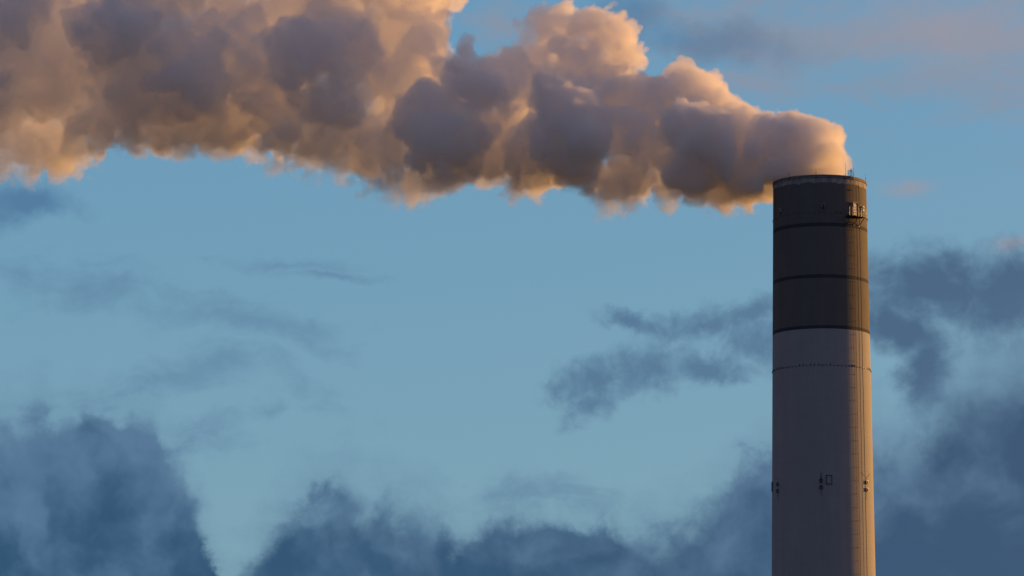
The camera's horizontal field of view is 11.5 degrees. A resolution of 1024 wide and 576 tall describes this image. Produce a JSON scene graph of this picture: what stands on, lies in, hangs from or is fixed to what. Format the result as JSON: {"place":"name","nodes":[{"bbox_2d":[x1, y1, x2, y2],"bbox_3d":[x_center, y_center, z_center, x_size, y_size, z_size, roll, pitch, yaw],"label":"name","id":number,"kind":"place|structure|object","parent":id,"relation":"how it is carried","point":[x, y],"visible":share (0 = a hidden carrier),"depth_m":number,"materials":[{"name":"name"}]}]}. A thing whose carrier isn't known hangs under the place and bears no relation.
{"place":"outdoors","nodes":[
{"label":"outdoors","id":0,"kind":"place"},
{"bbox_2d":[0,0,1023,575],"label":"sky","id":1,"kind":"structure","parent":0,"point":[287,287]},
{"label":"ground","id":2,"kind":"structure","parent":0,"visible":0},
{"bbox_2d":[771,166,875,575],"bbox_3d":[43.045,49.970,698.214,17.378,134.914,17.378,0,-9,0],"label":"chimney","id":3,"kind":"object","parent":2,"relation":"on","point":[822,489],"visible":1,"depth_m":698.91,"materials":[{"name":"concrete"}]},
{"bbox_2d":[852,202,858,215],"bbox_3d":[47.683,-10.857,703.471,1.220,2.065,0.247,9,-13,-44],"label":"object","id":4,"kind":"structure","parent":3,"relation":"in","point":[854,205],"depth_m":703.53,"materials":[{"name":"white paint"}]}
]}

